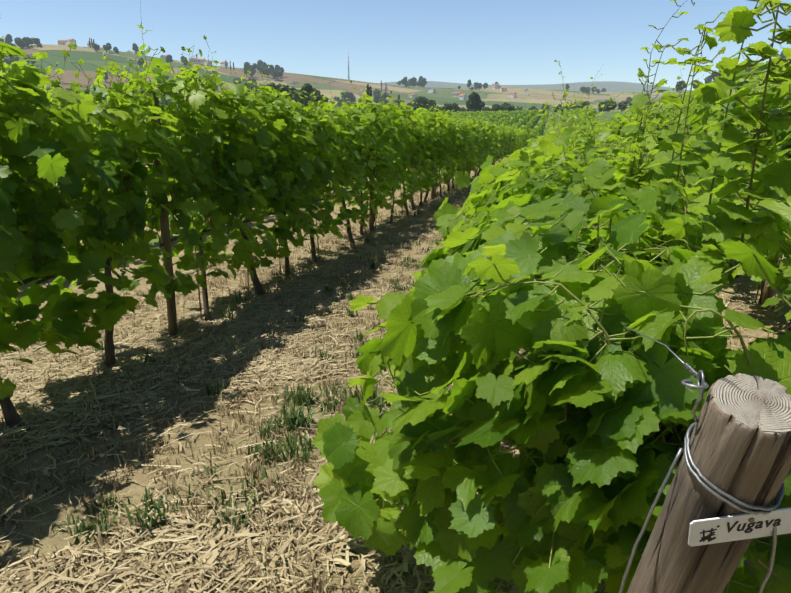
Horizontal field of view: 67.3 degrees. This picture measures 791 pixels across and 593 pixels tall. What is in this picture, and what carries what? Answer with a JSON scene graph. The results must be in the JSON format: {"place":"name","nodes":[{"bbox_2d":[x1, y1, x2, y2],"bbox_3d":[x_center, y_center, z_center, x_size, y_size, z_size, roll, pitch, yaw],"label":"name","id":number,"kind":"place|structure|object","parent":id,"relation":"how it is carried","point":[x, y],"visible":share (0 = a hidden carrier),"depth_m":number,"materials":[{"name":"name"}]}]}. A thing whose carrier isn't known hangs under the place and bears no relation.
{"place":"outdoors","nodes":[
{"label":"outdoors","id":0,"kind":"place"},
{"bbox_2d":[0,0,466,357],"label":"grapevine shoots","id":1,"kind":"object","parent":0,"point":[173,173],"visible":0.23,"depth_m":4.44,"materials":[{"name":"green plant"}]},
{"bbox_2d":[0,14,475,399],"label":"grapevine row","id":2,"kind":"object","parent":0,"point":[53,165],"visible":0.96,"depth_m":4.15,"materials":[{"name":"green plant"}]},
{"bbox_2d":[116,186,355,275],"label":"grape bunches","id":3,"kind":"object","parent":2,"relation":"hanging from","point":[124,263],"visible":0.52,"depth_m":3.67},
{"bbox_2d":[0,44,790,592],"bbox_3d":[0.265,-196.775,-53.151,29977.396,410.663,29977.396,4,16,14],"label":"ground","id":4,"kind":"structure","parent":0,"point":[536,96],"depth_m":3.39,"materials":[{"name":"beige soil"}]},
{"bbox_2d":[2,58,9,66],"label":"round tree","id":5,"kind":"object","parent":4,"relation":"on","point":[6,61],"visible":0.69,"depth_m":743.09,"materials":[{"name":"green plant"}]},
{"bbox_2d":[4,34,12,41],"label":"round tree","id":6,"kind":"object","parent":4,"relation":"on","point":[8,37],"visible":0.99,"depth_m":1005.24,"materials":[{"name":"green plant"}]},
{"bbox_2d":[8,58,16,63],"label":"round tree","id":7,"kind":"object","parent":4,"relation":"on","point":[10,60],"visible":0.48,"depth_m":749.73,"materials":[{"name":"green plant"}]},
{"bbox_2d":[15,39,23,48],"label":"round tree","id":8,"kind":"object","parent":4,"relation":"on","point":[18,42],"visible":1,"depth_m":868.32,"materials":[{"name":"green plant"}]},
{"bbox_2d":[22,37,30,47],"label":"round tree","id":9,"kind":"object","parent":4,"relation":"on","point":[27,40],"visible":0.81,"depth_m":880.74,"materials":[{"name":"green plant"}]},
{"bbox_2d":[30,38,39,46],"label":"round tree","id":10,"kind":"object","parent":4,"relation":"on","point":[35,40],"visible":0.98,"depth_m":891.19,"materials":[{"name":"green plant"}]},
{"bbox_2d":[92,43,99,51],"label":"round tree","id":11,"kind":"object","parent":4,"relation":"on","point":[95,46],"visible":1,"depth_m":902.89,"materials":[{"name":"green plant"}]},
{"bbox_2d":[103,72,107,81],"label":"round tree","id":12,"kind":"object","parent":4,"relation":"on","point":[106,75],"visible":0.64,"depth_m":717.04,"materials":[{"name":"green plant"}]},
{"bbox_2d":[103,45,110,52],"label":"round tree","id":13,"kind":"object","parent":4,"relation":"on","point":[106,47],"visible":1,"depth_m":914.36,"materials":[{"name":"green plant"}]},
{"bbox_2d":[132,43,138,53],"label":"round tree","id":14,"kind":"object","parent":4,"relation":"on","point":[135,47],"visible":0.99,"depth_m":999.22,"materials":[{"name":"green plant"}]},
{"bbox_2d":[165,55,172,62],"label":"round tree","id":15,"kind":"object","parent":4,"relation":"on","point":[168,58],"visible":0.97,"depth_m":936.38,"materials":[{"name":"green plant"}]},
{"bbox_2d":[164,99,179,108],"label":"round tree","id":16,"kind":"object","parent":4,"relation":"on","point":[168,102],"visible":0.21,"depth_m":370.99,"materials":[{"name":"green plant"}]},
{"bbox_2d":[182,57,187,67],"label":"round tree","id":17,"kind":"object","parent":4,"relation":"on","point":[184,60],"visible":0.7,"depth_m":962.98,"materials":[{"name":"green plant"}]},
{"bbox_2d":[233,78,239,84],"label":"round tree","id":18,"kind":"object","parent":4,"relation":"on","point":[234,82],"visible":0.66,"depth_m":910.27,"materials":[{"name":"green plant"}]},
{"bbox_2d":[1,76,481,241],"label":"vine row foliage","id":19,"kind":"object","parent":4,"relation":"on","point":[138,179],"depth_m":8.53,"materials":[{"name":"green plant"}]},
{"bbox_2d":[243,64,248,75],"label":"round tree","id":20,"kind":"object","parent":4,"relation":"on","point":[246,68],"visible":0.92,"depth_m":1013.61,"materials":[{"name":"green plant"}]},
{"bbox_2d":[249,67,253,78],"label":"round tree","id":21,"kind":"object","parent":4,"relation":"on","point":[251,74],"visible":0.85,"depth_m":1003.49,"materials":[{"name":"green plant"}]},
{"bbox_2d":[0,149,508,430],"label":"grapevine trunks","id":22,"kind":"object","parent":4,"relation":"in","point":[12,418],"visible":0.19,"depth_m":4.90,"materials":[{"name":"brown wood"}]},
{"bbox_2d":[259,66,264,73],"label":"round tree","id":23,"kind":"object","parent":4,"relation":"on","point":[261,68],"visible":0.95,"depth_m":1045.61,"materials":[{"name":"green plant"}]},
{"bbox_2d":[264,67,270,77],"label":"round tree","id":24,"kind":"object","parent":4,"relation":"on","point":[267,71],"visible":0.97,"depth_m":1040.99,"materials":[{"name":"green plant"}]},
{"bbox_2d":[267,82,282,99],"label":"round tree","id":25,"kind":"object","parent":4,"relation":"on","point":[273,85],"visible":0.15,"depth_m":267.37,"materials":[{"name":"green plant"}]},
{"bbox_2d":[271,69,278,80],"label":"round tree","id":26,"kind":"object","parent":4,"relation":"on","point":[274,73],"visible":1,"depth_m":1022.68,"materials":[{"name":"green plant"}]},
{"bbox_2d":[277,83,289,99],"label":"round tree","id":27,"kind":"object","parent":4,"relation":"on","point":[286,88],"visible":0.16,"depth_m":269.93,"materials":[{"name":"green plant"}]},
{"bbox_2d":[286,90,298,102],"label":"round tree","id":28,"kind":"object","parent":4,"relation":"on","point":[295,95],"visible":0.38,"depth_m":256.44,"materials":[{"name":"green plant"}]},
{"bbox_2d":[286,90,311,107],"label":"round tree","id":29,"kind":"object","parent":4,"relation":"on","point":[303,99],"visible":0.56,"depth_m":257.55,"materials":[{"name":"green plant"}]},
{"bbox_2d":[33,39,579,104],"bbox_3d":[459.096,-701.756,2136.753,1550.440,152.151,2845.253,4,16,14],"label":"village houses","id":30,"kind":"structure","parent":4,"relation":"on","point":[414,95],"depth_m":1061.69,"materials":[{"name":"tile"}]},
{"bbox_2d":[301,83,313,92],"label":"round tree","id":31,"kind":"object","parent":4,"relation":"on","point":[308,87],"visible":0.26,"depth_m":282.74,"materials":[{"name":"green plant"}]},
{"bbox_2d":[309,91,320,104],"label":"round tree","id":32,"kind":"object","parent":4,"relation":"on","point":[316,97],"visible":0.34,"depth_m":274.76,"materials":[{"name":"green plant"}]},
{"bbox_2d":[150,90,517,337],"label":"trellis posts","id":33,"kind":"object","parent":4,"relation":"in","point":[168,266],"visible":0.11,"depth_m":4.52,"materials":[{"name":"brown wood"}]},
{"bbox_2d":[14,77,403,287],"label":"vine wires","id":34,"kind":"object","parent":33,"relation":"attached to","point":[143,145],"visible":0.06,"depth_m":3.98,"materials":[{"name":"grey metal"}]},
{"bbox_2d":[344,91,351,101],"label":"round tree","id":35,"kind":"object","parent":4,"relation":"on","point":[348,94],"visible":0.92,"depth_m":866.51,"materials":[{"name":"green plant"}]},
{"bbox_2d":[366,84,368,112],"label":"poplar tree","id":36,"kind":"object","parent":4,"relation":"on","point":[367,90],"visible":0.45,"depth_m":337.34,"materials":[{"name":"green plant"}]},
{"bbox_2d":[368,86,371,112],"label":"poplar tree","id":37,"kind":"object","parent":4,"relation":"on","point":[370,92],"visible":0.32,"depth_m":334.69,"materials":[{"name":"green plant"}]},
{"bbox_2d":[373,95,379,103],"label":"round tree","id":38,"kind":"object","parent":4,"relation":"on","point":[376,98],"visible":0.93,"depth_m":857.76,"materials":[{"name":"green plant"}]},
{"bbox_2d":[381,93,388,101],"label":"round tree","id":39,"kind":"object","parent":4,"relation":"on","point":[385,96],"visible":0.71,"depth_m":863.59,"materials":[{"name":"green plant"}]},
{"bbox_2d":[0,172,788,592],"bbox_3d":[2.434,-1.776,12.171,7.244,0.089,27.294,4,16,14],"label":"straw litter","id":40,"kind":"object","parent":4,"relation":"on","point":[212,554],"visible":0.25,"depth_m":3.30,"materials":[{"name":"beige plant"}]},
{"bbox_2d":[0,178,790,592],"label":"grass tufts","id":41,"kind":"object","parent":4,"relation":"on","point":[294,420],"visible":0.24,"depth_m":3.18,"materials":[{"name":"green plant"}]},
{"bbox_2d":[410,77,416,86],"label":"round tree","id":42,"kind":"object","parent":4,"relation":"on","point":[413,80],"visible":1,"depth_m":1207.43,"materials":[{"name":"green plant"}]},
{"bbox_2d":[411,100,428,109],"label":"round tree","id":43,"kind":"object","parent":4,"relation":"on","point":[414,106],"visible":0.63,"depth_m":351.97,"materials":[{"name":"green plant"}]},
{"bbox_2d":[416,96,424,107],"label":"round tree","id":44,"kind":"object","parent":4,"relation":"on","point":[421,98],"visible":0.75,"depth_m":351.95,"materials":[{"name":"green plant"}]},
{"bbox_2d":[421,78,426,86],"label":"round tree","id":45,"kind":"object","parent":4,"relation":"on","point":[424,81],"visible":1,"depth_m":1212.72,"materials":[{"name":"green plant"}]},
{"bbox_2d":[427,99,436,109],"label":"round tree","id":46,"kind":"object","parent":4,"relation":"on","point":[432,102],"visible":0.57,"depth_m":355.02,"materials":[{"name":"green plant"}]},
{"bbox_2d":[428,106,439,111],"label":"grapevine","id":47,"kind":"object","parent":4,"relation":"on","point":[433,110],"visible":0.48,"depth_m":341.53,"materials":[{"name":"green plant"}]},
{"bbox_2d":[441,103,452,111],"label":"bush","id":48,"kind":"object","parent":4,"relation":"on","point":[447,106],"visible":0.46,"depth_m":345.11,"materials":[{"name":"green plant"}]},
{"bbox_2d":[449,102,459,111],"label":"bush","id":49,"kind":"object","parent":4,"relation":"on","point":[455,107],"visible":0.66,"depth_m":345.77,"materials":[{"name":"green plant"}]},
{"bbox_2d":[466,105,478,111],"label":"bush","id":50,"kind":"object","parent":4,"relation":"on","point":[470,109],"visible":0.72,"depth_m":348.57,"materials":[{"name":"green plant"}]},
{"bbox_2d":[466,91,480,107],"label":"round tree","id":51,"kind":"object","parent":4,"relation":"on","point":[473,97],"visible":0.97,"depth_m":348.44,"materials":[{"name":"green plant"}]},
{"bbox_2d":[472,100,484,108],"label":"round tree","id":52,"kind":"object","parent":4,"relation":"on","point":[481,104],"visible":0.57,"depth_m":349.83,"materials":[{"name":"green plant"}]},
{"bbox_2d":[482,106,490,110],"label":"bush","id":53,"kind":"object","parent":4,"relation":"on","point":[487,108],"visible":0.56,"depth_m":340.43,"materials":[{"name":"green plant"}]},
{"bbox_2d":[458,109,526,172],"bbox_3d":[7.812,-10.811,40.771,1.449,2.243,46.528,4,16,14],"label":"grapevine row","id":54,"kind":"object","parent":4,"relation":"on","point":[487,139],"visible":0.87,"depth_m":25.86,"materials":[{"name":"green plant"}]},
{"bbox_2d":[490,106,499,110],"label":"bush","id":55,"kind":"object","parent":4,"relation":"on","point":[495,108],"visible":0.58,"depth_m":339.67,"materials":[{"name":"green plant"}]},
{"bbox_2d":[492,104,503,110],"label":"bush","id":56,"kind":"object","parent":4,"relation":"on","point":[500,107],"visible":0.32,"depth_m":343.89,"materials":[{"name":"green plant"}]},
{"bbox_2d":[503,103,512,110],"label":"bush","id":57,"kind":"object","parent":4,"relation":"on","point":[510,108],"visible":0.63,"depth_m":342.58,"materials":[{"name":"green plant"}]},
{"bbox_2d":[524,128,532,146],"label":"vines","id":58,"kind":"object","parent":4,"relation":"on","point":[529,134],"visible":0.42,"depth_m":67.27,"materials":[{"name":"green plant"}]},
{"bbox_2d":[540,117,574,135],"bbox_3d":[10.231,-10.161,38.609,1.909,2.214,42.345,4,16,14],"label":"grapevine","id":59,"kind":"object","parent":4,"relation":"on","point":[554,130],"visible":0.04,"depth_m":23.54,"materials":[{"name":"green plant"}]},
{"bbox_2d":[554,103,564,113],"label":"grapevine","id":60,"kind":"object","parent":4,"relation":"on","point":[557,108],"visible":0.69,"depth_m":384.77,"materials":[{"name":"green plant"}]},
{"bbox_2d":[576,101,590,108],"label":"bush","id":61,"kind":"object","parent":4,"relation":"on","point":[589,103],"visible":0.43,"depth_m":345.55,"materials":[{"name":"green plant"}]},
{"bbox_2d":[574,114,623,140],"bbox_3d":[11.606,-9.805,36.837,1.362,2.410,40.022,4,16,14],"label":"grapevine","id":62,"kind":"object","parent":4,"relation":"on","point":[604,127],"visible":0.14,"depth_m":21.20,"materials":[{"name":"green plant"}]},
{"bbox_2d":[598,102,605,111],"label":"bush","id":63,"kind":"object","parent":4,"relation":"on","point":[602,108],"visible":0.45,"depth_m":373.08,"materials":[{"name":"green plant"}]},
{"bbox_2d":[605,99,616,111],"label":"bush","id":64,"kind":"object","parent":4,"relation":"on","point":[612,104],"visible":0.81,"depth_m":349.54,"materials":[{"name":"green plant"}]},
{"bbox_2d":[618,102,626,111],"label":"bush","id":65,"kind":"object","parent":4,"relation":"on","point":[621,106],"visible":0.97,"depth_m":356.57,"materials":[{"name":"green plant"}]},
{"bbox_2d":[675,81,686,94],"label":"round tree","id":66,"kind":"object","parent":4,"relation":"on","point":[680,85],"visible":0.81,"depth_m":557.35,"materials":[{"name":"green plant"}]},
{"bbox_2d":[691,80,701,88],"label":"round tree","id":67,"kind":"object","parent":4,"relation":"on","point":[694,85],"visible":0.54,"depth_m":734.37,"materials":[{"name":"green plant"}]},
{"bbox_2d":[610,117,790,309],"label":"vine row stakes","id":68,"kind":"object","parent":4,"relation":"in","point":[767,292],"visible":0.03,"depth_m":5.32,"materials":[{"name":"brown wood"}]},
{"bbox_2d":[704,75,711,83],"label":"round tree","id":69,"kind":"object","parent":4,"relation":"on","point":[708,79],"visible":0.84,"depth_m":751.02,"materials":[{"name":"green plant"}]},
{"bbox_2d":[627,373,790,592],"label":"end post","id":70,"kind":"object","parent":4,"relation":"on","point":[740,444],"visible":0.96,"depth_m":0.62,"materials":[{"name":"brown wood"}]},
{"bbox_2d":[619,326,784,592],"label":"post wires","id":71,"kind":"object","parent":70,"relation":"attached to","point":[703,386],"visible":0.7,"depth_m":0.64,"materials":[{"name":"silver metal"}]},
{"bbox_2d":[688,507,790,546],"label":"sign","id":72,"kind":"object","parent":70,"relation":"attached to","point":[726,528],"visible":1,"depth_m":0.64,"materials":[{"name":"white plastic"}]},
{"bbox_2d":[710,70,716,80],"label":"round tree","id":73,"kind":"object","parent":4,"relation":"on","point":[713,75],"visible":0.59,"depth_m":687.17,"materials":[{"name":"green plant"}]},
{"bbox_2d":[731,261,790,330],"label":"vine row trunks","id":74,"kind":"object","parent":4,"relation":"in","point":[789,324],"depth_m":5.47,"materials":[{"name":"brown wood"}]},
{"bbox_2d":[0,0,790,90],"label":"sky","id":75,"kind":"structure","parent":0,"point":[504,42],"materials":[{"name":"blue"}]},
{"bbox_2d":[343,0,790,592],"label":"vine row shoots","id":76,"kind":"object","parent":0,"point":[757,132],"visible":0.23,"depth_m":1.40,"materials":[{"name":"green plant"}]},
{"bbox_2d":[311,0,790,592],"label":"grapevine","id":77,"kind":"object","parent":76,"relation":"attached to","point":[609,458],"visible":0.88,"depth_m":1.29,"materials":[{"name":"green plant"}]},
{"bbox_2d":[453,59,696,259],"bbox_3d":[3.022,-2.787,11.144,1.818,2.210,18.356,4,16,14],"label":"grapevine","id":78,"kind":"object","parent":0,"point":[546,149],"visible":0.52,"depth_m":3.94,"materials":[{"name":"green plant"}]},
{"bbox_2d":[582,181,706,358],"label":"vine wires","id":79,"kind":"object","parent":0,"point":[686,330],"visible":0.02,"depth_m":1.25,"materials":[{"name":"silver metal"}]},
{"bbox_2d":[608,41,790,320],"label":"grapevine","id":80,"kind":"object","parent":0,"point":[773,94],"visible":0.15,"depth_m":5.44,"materials":[{"name":"green plant"}]},
{"bbox_2d":[616,41,790,300],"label":"vine row shoots","id":81,"kind":"object","parent":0,"point":[735,115],"visible":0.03,"depth_m":5.63,"materials":[{"name":"green plant"}]}
]}

